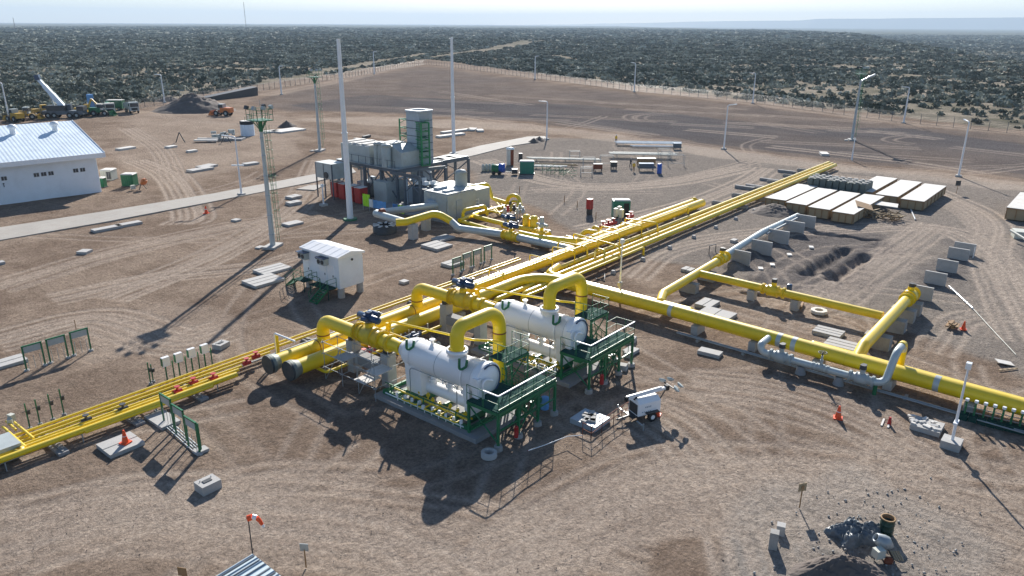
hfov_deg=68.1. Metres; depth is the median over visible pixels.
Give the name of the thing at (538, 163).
pipe bundle
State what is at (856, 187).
storage block
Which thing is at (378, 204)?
banner
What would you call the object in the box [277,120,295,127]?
soil heap
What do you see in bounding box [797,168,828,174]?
sleeper
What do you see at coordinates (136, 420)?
rack support
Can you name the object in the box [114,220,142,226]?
concrete slab
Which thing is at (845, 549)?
rubble stones
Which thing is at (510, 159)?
portable toilet
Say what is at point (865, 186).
storage block
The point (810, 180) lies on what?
storage block
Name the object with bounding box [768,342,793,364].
ball valve
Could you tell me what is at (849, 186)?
storage block
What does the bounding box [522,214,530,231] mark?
filter pot
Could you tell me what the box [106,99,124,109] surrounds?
green container
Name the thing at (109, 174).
cabin
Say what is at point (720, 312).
concrete slab
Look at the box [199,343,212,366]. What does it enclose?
instrument cabinet
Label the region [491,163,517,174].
chemical drums
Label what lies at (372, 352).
manifold
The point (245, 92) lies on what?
shade screen
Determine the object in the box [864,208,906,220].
timber heap
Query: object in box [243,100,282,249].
floodlight mast
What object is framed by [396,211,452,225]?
discharge line
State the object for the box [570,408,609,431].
pallet box
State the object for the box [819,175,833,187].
storage block
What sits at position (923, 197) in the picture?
timber crate
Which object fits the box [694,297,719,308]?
concrete slab
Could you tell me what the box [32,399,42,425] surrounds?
signal post
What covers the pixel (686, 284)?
pipe segment
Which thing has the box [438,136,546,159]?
road
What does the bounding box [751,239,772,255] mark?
concrete wall
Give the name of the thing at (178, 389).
valve
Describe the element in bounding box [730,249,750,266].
concrete wall
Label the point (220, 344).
cable pit
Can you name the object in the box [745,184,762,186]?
sleeper
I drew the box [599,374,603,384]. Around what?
fire extinguisher
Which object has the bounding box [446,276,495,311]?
ball valve
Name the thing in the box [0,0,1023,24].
sky
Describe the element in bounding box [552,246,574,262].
rack hoop
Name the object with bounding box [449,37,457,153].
lightning rod
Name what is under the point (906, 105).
street lamp
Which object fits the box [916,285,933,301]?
concrete wall
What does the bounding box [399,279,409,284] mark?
concrete slab
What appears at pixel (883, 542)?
concrete mixer
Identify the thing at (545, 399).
barrel
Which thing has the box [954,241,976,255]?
concrete wall
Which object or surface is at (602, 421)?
handrail barrier
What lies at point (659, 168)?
barrel
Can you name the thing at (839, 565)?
sand heap
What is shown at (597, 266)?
rack pipe
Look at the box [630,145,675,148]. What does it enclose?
pipe bundle
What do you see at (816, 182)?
storage block
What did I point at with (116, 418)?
rack pipe
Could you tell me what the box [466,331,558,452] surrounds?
access platform
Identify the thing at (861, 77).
floodlight mast
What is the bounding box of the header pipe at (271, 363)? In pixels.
[262,199,705,374]
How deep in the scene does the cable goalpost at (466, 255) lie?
81.39 m
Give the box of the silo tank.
[239,115,254,135]
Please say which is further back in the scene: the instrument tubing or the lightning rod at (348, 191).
the lightning rod at (348, 191)
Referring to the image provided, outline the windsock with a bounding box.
[246,514,264,553]
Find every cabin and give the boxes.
[99,168,117,180]
[99,176,108,187]
[120,172,139,186]
[285,240,364,304]
[519,160,534,174]
[611,198,630,217]
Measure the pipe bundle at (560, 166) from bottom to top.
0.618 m
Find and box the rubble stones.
[726,477,980,575]
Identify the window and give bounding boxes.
[0,176,7,180]
[40,171,46,176]
[47,171,53,175]
[72,168,78,172]
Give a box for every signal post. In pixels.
[22,403,32,428]
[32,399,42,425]
[46,394,55,420]
[57,389,66,416]
[146,362,152,384]
[150,364,155,382]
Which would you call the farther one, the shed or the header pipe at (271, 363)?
the header pipe at (271, 363)
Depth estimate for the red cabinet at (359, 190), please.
110.43 m
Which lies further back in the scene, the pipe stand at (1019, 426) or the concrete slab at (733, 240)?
the concrete slab at (733, 240)
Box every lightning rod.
[336,39,357,220]
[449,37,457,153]
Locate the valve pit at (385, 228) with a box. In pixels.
[373,208,396,235]
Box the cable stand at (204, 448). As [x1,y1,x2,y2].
[192,423,209,454]
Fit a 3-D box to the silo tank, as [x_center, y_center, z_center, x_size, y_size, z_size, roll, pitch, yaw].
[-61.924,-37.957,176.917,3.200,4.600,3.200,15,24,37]
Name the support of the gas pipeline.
on the ground
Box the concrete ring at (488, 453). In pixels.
[481,447,496,460]
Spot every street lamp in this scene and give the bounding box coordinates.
[0,82,8,114]
[154,74,166,102]
[221,135,245,194]
[279,66,282,94]
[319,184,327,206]
[534,56,537,79]
[541,101,548,139]
[617,238,624,288]
[631,62,635,91]
[721,104,736,149]
[751,73,755,103]
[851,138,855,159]
[901,86,909,122]
[939,361,972,452]
[955,119,969,176]
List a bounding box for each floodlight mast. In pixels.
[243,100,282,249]
[305,68,325,151]
[844,64,875,140]
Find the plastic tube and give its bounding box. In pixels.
[948,286,1015,354]
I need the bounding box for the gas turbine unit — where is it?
[315,108,491,223]
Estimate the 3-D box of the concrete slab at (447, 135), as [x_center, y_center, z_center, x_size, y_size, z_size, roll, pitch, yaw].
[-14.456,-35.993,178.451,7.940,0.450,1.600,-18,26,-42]
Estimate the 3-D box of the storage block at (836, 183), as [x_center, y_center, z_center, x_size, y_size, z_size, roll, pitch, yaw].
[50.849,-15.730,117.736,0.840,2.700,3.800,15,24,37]
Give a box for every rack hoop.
[488,269,504,280]
[529,254,552,273]
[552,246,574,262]
[575,238,598,256]
[597,230,619,247]
[620,222,641,236]
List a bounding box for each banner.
[362,193,369,209]
[369,199,372,210]
[372,198,385,210]
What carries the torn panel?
on the timber crate at (851, 212)
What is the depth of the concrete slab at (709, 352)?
60.72 m
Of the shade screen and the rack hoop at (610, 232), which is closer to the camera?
the rack hoop at (610, 232)
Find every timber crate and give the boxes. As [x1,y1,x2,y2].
[765,184,817,206]
[786,187,837,213]
[807,191,860,218]
[831,194,884,223]
[866,176,897,194]
[875,180,921,203]
[899,183,946,210]
[1004,192,1023,220]
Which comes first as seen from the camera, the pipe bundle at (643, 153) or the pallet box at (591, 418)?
the pallet box at (591, 418)
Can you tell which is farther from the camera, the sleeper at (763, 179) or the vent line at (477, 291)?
the sleeper at (763, 179)
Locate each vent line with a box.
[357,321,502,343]
[447,287,584,304]
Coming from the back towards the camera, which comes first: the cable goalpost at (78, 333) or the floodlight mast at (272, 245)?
the floodlight mast at (272, 245)
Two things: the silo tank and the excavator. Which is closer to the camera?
the silo tank
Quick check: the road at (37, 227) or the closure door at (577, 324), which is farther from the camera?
the road at (37, 227)
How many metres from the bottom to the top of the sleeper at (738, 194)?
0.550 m
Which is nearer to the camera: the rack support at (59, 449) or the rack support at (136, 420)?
the rack support at (59, 449)
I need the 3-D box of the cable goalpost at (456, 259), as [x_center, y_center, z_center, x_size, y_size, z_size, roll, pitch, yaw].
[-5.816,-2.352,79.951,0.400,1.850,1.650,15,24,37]
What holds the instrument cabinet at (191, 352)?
on the ground
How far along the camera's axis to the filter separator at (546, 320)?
57.42 m
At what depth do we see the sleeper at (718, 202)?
111.19 m
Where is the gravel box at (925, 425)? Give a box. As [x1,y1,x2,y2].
[907,414,944,437]
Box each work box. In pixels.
[593,163,602,170]
[610,161,616,169]
[637,158,655,165]
[639,163,653,170]
[673,143,681,149]
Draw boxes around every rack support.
[35,432,69,456]
[112,405,144,426]
[175,383,208,401]
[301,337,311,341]
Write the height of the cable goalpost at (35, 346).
2.050 m
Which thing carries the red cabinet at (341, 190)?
on the ground
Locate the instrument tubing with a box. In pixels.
[966,406,1023,424]
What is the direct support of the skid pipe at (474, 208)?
on the skid pipe at (470, 216)
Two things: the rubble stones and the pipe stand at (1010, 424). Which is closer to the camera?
the rubble stones
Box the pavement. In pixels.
[296,185,321,190]
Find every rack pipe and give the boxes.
[0,368,238,456]
[0,372,237,463]
[14,257,518,435]
[17,259,520,439]
[21,351,269,441]
[24,365,241,444]
[242,268,507,366]
[362,231,611,321]
[467,207,688,290]
[493,162,833,303]
[520,163,836,301]
[522,247,644,302]
[543,161,830,273]
[590,197,697,236]
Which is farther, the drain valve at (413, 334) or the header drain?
the drain valve at (413, 334)
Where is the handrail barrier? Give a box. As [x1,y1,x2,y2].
[582,402,628,436]
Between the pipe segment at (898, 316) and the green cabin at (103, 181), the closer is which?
the pipe segment at (898, 316)
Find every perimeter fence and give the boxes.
[0,61,423,122]
[425,60,1023,133]
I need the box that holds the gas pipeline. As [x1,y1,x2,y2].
[282,274,1023,415]
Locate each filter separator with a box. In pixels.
[374,307,522,443]
[471,272,599,387]
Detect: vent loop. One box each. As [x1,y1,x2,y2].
[557,241,588,257]
[572,233,620,255]
[594,248,604,265]
[600,226,617,229]
[624,218,658,231]
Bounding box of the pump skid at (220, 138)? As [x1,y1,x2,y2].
[211,129,245,140]
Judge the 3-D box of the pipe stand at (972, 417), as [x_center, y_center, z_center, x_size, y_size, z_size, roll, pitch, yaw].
[31.033,8.172,50.739,0.500,1.570,1.005,15,24,37]
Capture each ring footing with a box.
[620,362,627,371]
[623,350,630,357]
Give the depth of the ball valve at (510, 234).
90.50 m
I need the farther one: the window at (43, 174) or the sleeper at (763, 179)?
the sleeper at (763, 179)
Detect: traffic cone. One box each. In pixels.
[119,430,132,445]
[833,406,842,420]
[960,321,966,330]
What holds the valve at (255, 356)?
attached to the rack pipe at (259, 359)
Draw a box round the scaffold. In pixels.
[320,324,409,400]
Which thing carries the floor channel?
on the ground
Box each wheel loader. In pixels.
[2,108,24,121]
[19,107,44,119]
[31,104,46,113]
[88,103,117,115]
[208,103,233,115]
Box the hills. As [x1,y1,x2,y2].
[541,17,1023,28]
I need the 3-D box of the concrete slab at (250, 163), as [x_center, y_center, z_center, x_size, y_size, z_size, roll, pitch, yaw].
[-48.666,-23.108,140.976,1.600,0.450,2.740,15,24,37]
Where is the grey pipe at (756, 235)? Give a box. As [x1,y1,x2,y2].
[727,213,798,254]
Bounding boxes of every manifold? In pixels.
[316,318,441,372]
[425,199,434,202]
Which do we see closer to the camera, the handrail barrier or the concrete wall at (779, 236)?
the handrail barrier
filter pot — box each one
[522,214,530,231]
[529,215,538,232]
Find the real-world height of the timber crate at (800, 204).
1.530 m
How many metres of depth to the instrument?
101.51 m
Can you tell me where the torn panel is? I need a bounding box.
[855,200,897,210]
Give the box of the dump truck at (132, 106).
[123,102,138,113]
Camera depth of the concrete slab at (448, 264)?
82.65 m
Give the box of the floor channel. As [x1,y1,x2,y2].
[676,331,1023,433]
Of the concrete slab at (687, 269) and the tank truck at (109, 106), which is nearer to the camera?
the concrete slab at (687, 269)
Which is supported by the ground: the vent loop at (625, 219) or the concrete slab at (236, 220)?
the concrete slab at (236, 220)
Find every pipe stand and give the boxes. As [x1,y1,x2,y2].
[959,398,969,421]
[967,400,978,423]
[976,402,987,425]
[986,404,997,428]
[995,406,1006,430]
[1004,408,1015,432]
[1013,410,1023,434]
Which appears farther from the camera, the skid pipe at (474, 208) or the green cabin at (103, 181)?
the green cabin at (103, 181)
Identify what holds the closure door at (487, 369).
in the filter separator at (427, 389)
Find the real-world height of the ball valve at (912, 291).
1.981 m
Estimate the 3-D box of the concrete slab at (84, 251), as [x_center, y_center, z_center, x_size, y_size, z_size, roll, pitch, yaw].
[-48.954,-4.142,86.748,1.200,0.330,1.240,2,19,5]
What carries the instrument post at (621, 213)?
on the ground
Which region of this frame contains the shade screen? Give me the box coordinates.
[204,86,257,99]
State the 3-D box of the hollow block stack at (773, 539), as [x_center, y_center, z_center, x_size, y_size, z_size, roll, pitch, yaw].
[13.234,12.726,38.276,0.420,1.000,0.420,8,21,21]
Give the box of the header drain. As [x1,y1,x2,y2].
[273,333,295,353]
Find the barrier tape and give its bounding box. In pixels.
[528,435,582,450]
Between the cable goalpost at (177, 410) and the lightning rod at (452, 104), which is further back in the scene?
the lightning rod at (452, 104)
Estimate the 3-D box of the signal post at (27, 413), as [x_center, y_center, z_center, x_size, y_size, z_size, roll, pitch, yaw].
[-31.215,8.300,48.785,0.342,1.900,0.407,0,19,0]
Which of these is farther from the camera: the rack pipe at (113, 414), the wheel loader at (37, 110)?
the wheel loader at (37, 110)
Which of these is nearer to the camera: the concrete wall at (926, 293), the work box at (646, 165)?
the concrete wall at (926, 293)
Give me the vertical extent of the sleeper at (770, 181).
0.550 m
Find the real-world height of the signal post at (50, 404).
1.950 m
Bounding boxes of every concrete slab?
[0,353,28,369]
[76,249,92,254]
[90,224,122,232]
[96,431,144,458]
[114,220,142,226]
[115,146,135,150]
[164,145,177,148]
[186,149,197,152]
[186,166,213,172]
[195,163,217,167]
[231,218,241,221]
[241,161,259,165]
[241,273,284,288]
[252,263,291,274]
[263,129,277,133]
[274,127,305,133]
[281,220,303,226]
[285,194,301,199]
[285,200,301,205]
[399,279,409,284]
[421,240,452,251]
[431,234,454,241]
[435,132,465,137]
[440,128,469,133]
[441,259,464,267]
[622,346,639,354]
[681,266,695,272]
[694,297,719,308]
[697,346,722,358]
[699,306,736,319]
[730,238,737,242]
[812,325,844,338]
[819,151,829,155]
[824,336,857,350]
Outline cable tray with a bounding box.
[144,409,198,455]
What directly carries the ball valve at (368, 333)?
attached to the header pipe at (271, 363)
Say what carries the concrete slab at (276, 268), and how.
on the ground
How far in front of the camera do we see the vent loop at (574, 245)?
83.67 m
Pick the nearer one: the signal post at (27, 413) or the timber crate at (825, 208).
the signal post at (27, 413)
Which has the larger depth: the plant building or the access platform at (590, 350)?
the plant building
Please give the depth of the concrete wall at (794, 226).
96.11 m
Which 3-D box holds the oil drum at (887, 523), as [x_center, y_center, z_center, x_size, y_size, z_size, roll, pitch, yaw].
[19.463,12.344,39.312,0.750,1.000,0.750,15,24,37]
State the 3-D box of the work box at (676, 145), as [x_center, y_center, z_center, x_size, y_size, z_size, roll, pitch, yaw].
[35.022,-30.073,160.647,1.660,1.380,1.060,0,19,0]
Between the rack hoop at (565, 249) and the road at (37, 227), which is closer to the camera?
the rack hoop at (565, 249)
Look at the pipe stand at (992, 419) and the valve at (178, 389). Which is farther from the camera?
the valve at (178, 389)
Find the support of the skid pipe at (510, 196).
on the ground
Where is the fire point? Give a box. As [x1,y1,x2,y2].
[586,198,592,214]
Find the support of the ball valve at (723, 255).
attached to the grey pipe at (756, 235)
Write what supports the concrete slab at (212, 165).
on the ground
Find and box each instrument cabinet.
[160,355,174,379]
[173,352,187,375]
[186,347,199,370]
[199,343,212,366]
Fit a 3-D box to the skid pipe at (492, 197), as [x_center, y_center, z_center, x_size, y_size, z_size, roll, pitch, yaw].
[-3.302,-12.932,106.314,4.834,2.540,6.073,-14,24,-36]
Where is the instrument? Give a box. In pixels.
[502,207,506,219]
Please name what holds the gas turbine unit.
on the ground
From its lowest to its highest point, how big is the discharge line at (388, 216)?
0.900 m
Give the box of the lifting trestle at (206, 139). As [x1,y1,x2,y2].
[176,132,230,142]
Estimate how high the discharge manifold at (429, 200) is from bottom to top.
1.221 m
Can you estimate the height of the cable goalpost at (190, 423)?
2.300 m
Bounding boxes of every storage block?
[807,173,819,185]
[813,174,825,186]
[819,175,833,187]
[826,176,839,188]
[832,177,845,191]
[839,177,852,190]
[845,178,857,191]
[852,179,866,192]
[859,180,872,195]
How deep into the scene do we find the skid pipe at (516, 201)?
104.50 m
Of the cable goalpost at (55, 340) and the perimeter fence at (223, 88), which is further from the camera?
the perimeter fence at (223, 88)
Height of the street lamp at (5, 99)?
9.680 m
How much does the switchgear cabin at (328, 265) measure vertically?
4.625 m
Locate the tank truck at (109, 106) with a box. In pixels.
[104,102,115,111]
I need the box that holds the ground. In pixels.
[0,23,1023,575]
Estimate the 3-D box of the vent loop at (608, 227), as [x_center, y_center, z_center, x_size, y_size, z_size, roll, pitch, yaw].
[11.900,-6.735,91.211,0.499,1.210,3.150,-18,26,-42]
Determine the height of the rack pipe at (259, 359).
0.152 m
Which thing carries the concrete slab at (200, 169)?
on the ground
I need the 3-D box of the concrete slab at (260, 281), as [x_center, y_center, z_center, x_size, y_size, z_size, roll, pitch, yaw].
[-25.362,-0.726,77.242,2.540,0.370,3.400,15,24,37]
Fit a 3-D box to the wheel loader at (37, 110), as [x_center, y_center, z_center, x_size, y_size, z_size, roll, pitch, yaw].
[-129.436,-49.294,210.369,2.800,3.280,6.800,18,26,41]
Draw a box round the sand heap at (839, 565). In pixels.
[789,554,890,575]
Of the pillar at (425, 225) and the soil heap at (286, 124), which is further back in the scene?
the soil heap at (286, 124)
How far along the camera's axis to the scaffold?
54.15 m
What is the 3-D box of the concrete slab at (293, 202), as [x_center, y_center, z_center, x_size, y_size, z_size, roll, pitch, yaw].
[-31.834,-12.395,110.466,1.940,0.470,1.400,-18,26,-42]
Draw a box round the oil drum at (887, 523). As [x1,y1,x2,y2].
[879,513,896,536]
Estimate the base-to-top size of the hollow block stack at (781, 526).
0.600 m
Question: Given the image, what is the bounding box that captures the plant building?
[0,120,105,204]
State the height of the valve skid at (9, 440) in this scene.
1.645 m
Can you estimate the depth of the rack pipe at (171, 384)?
55.27 m
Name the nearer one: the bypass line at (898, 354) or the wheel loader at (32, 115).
the bypass line at (898, 354)
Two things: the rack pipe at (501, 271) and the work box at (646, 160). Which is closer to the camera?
the rack pipe at (501, 271)
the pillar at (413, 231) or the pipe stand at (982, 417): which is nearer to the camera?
the pipe stand at (982, 417)
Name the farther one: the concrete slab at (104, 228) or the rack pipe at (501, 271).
the concrete slab at (104, 228)
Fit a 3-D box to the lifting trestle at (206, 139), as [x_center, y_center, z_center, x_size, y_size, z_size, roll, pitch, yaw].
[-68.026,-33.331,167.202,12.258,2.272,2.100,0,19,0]
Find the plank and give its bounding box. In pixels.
[995,358,1017,370]
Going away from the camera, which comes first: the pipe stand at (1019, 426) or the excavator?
the pipe stand at (1019, 426)
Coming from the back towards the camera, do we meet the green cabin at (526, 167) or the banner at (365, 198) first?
the green cabin at (526, 167)
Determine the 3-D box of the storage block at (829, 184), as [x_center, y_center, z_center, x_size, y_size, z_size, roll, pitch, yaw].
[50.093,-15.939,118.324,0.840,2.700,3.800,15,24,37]
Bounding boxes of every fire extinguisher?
[514,426,518,437]
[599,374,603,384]
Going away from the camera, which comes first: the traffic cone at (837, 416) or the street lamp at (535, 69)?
the traffic cone at (837, 416)
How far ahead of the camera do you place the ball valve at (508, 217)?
95.12 m
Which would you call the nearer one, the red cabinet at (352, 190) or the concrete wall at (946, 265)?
the concrete wall at (946, 265)
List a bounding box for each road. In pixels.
[0,168,355,240]
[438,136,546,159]
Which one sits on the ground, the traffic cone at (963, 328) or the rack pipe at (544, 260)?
the traffic cone at (963, 328)
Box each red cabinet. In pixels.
[330,180,343,196]
[338,182,345,199]
[351,184,359,201]
[354,185,367,203]
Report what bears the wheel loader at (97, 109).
on the ground
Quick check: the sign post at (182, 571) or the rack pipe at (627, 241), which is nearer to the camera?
the sign post at (182, 571)
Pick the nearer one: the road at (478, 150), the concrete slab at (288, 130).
the road at (478, 150)
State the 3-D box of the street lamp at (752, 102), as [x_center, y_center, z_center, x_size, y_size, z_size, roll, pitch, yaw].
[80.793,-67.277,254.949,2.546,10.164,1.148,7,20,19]
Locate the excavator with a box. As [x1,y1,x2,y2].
[74,98,96,115]
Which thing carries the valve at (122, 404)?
attached to the rack pipe at (116, 410)
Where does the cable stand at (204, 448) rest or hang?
on the ground
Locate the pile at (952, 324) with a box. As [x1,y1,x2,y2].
[945,320,959,328]
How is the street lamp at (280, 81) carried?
on the ground
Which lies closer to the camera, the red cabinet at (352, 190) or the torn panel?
the torn panel
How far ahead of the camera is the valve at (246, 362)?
56.89 m
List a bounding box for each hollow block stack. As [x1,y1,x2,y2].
[768,528,779,550]
[777,521,785,536]
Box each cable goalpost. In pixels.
[21,341,47,371]
[45,334,70,363]
[68,327,93,356]
[159,393,174,430]
[171,403,189,441]
[183,415,202,455]
[451,256,462,275]
[462,251,472,270]
[472,248,482,266]
[483,244,492,262]
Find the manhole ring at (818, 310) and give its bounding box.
[810,307,826,314]
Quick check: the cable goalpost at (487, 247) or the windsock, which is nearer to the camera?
the windsock
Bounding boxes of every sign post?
[177,567,186,575]
[299,543,308,567]
[798,482,806,507]
[955,181,960,193]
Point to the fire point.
(589, 204)
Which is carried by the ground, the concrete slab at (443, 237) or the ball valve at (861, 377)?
the concrete slab at (443, 237)
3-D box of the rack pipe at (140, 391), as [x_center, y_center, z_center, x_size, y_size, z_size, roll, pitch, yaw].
[-18.348,4.217,61.300,0.180,0.171,60.000,15,24,37]
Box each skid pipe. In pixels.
[458,204,507,221]
[459,220,502,229]
[461,205,488,216]
[467,183,513,206]
[473,214,503,225]
[482,208,511,213]
[504,194,522,211]
[510,200,518,210]
[518,225,533,231]
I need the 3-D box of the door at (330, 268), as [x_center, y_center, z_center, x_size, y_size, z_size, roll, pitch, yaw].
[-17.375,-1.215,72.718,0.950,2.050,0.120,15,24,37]
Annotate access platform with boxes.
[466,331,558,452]
[560,294,634,394]
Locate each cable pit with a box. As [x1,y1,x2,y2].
[193,474,221,496]
[212,340,229,349]
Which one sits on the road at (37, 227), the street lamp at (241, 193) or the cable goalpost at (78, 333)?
the street lamp at (241, 193)
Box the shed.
[217,554,280,575]
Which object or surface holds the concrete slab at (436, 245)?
on the ground
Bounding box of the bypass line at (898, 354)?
[757,335,907,394]
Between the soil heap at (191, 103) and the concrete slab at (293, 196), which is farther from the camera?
the soil heap at (191, 103)
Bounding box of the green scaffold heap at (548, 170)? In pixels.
[540,164,575,176]
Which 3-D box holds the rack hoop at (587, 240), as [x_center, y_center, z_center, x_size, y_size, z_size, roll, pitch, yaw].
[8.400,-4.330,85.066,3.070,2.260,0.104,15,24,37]
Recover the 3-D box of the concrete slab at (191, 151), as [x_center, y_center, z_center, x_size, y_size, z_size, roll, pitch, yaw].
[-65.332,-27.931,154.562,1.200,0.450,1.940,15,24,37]
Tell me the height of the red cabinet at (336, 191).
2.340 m
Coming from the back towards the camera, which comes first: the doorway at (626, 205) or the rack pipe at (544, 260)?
the doorway at (626, 205)
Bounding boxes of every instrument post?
[613,208,617,220]
[619,209,623,221]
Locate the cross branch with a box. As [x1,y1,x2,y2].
[517,230,592,244]
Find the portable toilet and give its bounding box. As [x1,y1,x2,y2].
[506,147,514,164]
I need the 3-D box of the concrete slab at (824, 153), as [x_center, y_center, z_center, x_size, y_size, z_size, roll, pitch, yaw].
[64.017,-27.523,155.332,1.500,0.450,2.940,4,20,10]
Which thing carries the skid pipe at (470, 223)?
on the ground
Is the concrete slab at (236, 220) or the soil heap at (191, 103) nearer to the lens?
the concrete slab at (236, 220)
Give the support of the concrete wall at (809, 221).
on the ground
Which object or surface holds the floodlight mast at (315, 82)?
on the ground
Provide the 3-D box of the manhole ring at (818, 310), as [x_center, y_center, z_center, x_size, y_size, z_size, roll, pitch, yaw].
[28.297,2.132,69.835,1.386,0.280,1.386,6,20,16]
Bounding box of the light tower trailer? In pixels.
[616,377,683,430]
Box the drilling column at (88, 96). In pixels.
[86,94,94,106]
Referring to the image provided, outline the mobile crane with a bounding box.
[34,74,86,117]
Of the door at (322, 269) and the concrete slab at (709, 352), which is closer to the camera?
the concrete slab at (709, 352)
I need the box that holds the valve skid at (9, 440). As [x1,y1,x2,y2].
[0,413,34,464]
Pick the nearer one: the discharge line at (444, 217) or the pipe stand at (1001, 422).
the pipe stand at (1001, 422)
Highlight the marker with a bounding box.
[880,417,891,427]
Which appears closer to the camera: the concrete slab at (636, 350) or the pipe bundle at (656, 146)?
the concrete slab at (636, 350)
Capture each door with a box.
[303,259,310,277]
[319,265,326,283]
[327,265,334,285]
[471,360,500,394]
[565,317,587,346]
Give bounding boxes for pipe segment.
[546,258,883,319]
[813,295,1023,397]
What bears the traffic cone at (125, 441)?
on the concrete slab at (111, 448)
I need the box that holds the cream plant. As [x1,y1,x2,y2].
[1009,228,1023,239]
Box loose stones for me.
[11,366,1023,573]
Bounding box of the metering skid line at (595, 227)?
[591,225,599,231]
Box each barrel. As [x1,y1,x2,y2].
[540,395,548,410]
[657,163,661,173]
[787,284,791,290]
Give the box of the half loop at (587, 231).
[577,229,597,237]
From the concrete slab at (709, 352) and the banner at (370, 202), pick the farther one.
the banner at (370, 202)
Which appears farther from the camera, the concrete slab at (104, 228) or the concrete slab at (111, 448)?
the concrete slab at (104, 228)
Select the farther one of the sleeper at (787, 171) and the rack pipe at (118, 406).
the sleeper at (787, 171)
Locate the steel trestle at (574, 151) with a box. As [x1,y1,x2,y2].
[569,150,579,157]
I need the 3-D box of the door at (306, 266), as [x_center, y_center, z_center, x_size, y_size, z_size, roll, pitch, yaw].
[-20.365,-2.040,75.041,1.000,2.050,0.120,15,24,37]
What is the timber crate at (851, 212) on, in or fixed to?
on the ground
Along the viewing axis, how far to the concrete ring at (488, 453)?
46.04 m
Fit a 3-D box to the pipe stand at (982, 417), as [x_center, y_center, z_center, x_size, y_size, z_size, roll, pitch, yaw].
[31.479,8.270,50.465,0.500,1.570,1.005,15,24,37]
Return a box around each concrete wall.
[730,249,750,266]
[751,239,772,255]
[768,228,789,244]
[783,220,804,233]
[796,214,815,228]
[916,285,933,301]
[923,270,947,286]
[936,258,958,272]
[947,246,969,260]
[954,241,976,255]
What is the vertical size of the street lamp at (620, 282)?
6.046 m
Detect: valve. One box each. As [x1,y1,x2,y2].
[80,413,91,421]
[118,402,128,410]
[172,385,182,393]
[188,377,198,384]
[208,372,218,380]
[242,357,251,365]
[251,351,260,359]
[351,309,402,352]
[405,331,421,338]
[430,334,440,344]
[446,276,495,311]
[500,221,520,242]
[501,213,515,230]
[532,217,551,235]
[712,247,730,266]
[760,278,786,298]
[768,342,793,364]
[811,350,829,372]
[847,363,875,387]
[898,282,920,306]
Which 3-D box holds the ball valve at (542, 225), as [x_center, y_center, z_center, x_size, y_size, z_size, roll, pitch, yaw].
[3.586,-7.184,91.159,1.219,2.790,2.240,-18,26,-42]
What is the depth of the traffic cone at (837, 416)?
50.86 m
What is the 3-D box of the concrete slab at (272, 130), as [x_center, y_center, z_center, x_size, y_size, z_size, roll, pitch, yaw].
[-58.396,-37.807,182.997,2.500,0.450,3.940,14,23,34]
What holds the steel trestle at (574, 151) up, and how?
on the ground
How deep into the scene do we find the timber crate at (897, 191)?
114.71 m
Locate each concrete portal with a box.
[346,337,396,387]
[440,301,486,344]
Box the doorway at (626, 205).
[624,203,628,215]
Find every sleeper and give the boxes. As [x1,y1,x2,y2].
[711,200,748,208]
[731,193,764,200]
[735,185,754,189]
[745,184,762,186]
[759,177,778,180]
[767,179,799,185]
[777,169,795,173]
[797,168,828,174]
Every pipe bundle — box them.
[526,157,601,162]
[534,162,577,165]
[534,164,566,168]
[609,152,678,158]
[614,141,681,144]
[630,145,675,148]
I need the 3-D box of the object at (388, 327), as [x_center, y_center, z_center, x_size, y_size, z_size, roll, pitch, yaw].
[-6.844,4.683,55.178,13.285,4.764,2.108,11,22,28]
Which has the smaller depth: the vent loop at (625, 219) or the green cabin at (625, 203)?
the vent loop at (625, 219)
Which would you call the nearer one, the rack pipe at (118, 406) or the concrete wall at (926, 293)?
the rack pipe at (118, 406)
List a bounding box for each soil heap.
[150,93,235,113]
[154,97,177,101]
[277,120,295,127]
[528,138,539,143]
[536,136,544,141]
[745,203,799,217]
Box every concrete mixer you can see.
[130,178,146,189]
[871,533,903,564]
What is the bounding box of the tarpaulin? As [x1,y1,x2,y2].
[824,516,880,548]
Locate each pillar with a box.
[408,223,418,239]
[421,218,430,230]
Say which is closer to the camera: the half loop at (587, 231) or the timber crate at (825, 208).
the half loop at (587, 231)
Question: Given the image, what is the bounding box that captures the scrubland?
[0,26,1023,128]
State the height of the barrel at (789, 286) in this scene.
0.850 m
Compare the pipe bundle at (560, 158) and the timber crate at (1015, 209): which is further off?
the pipe bundle at (560, 158)
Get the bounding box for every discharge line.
[372,202,438,222]
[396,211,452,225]
[449,219,570,249]

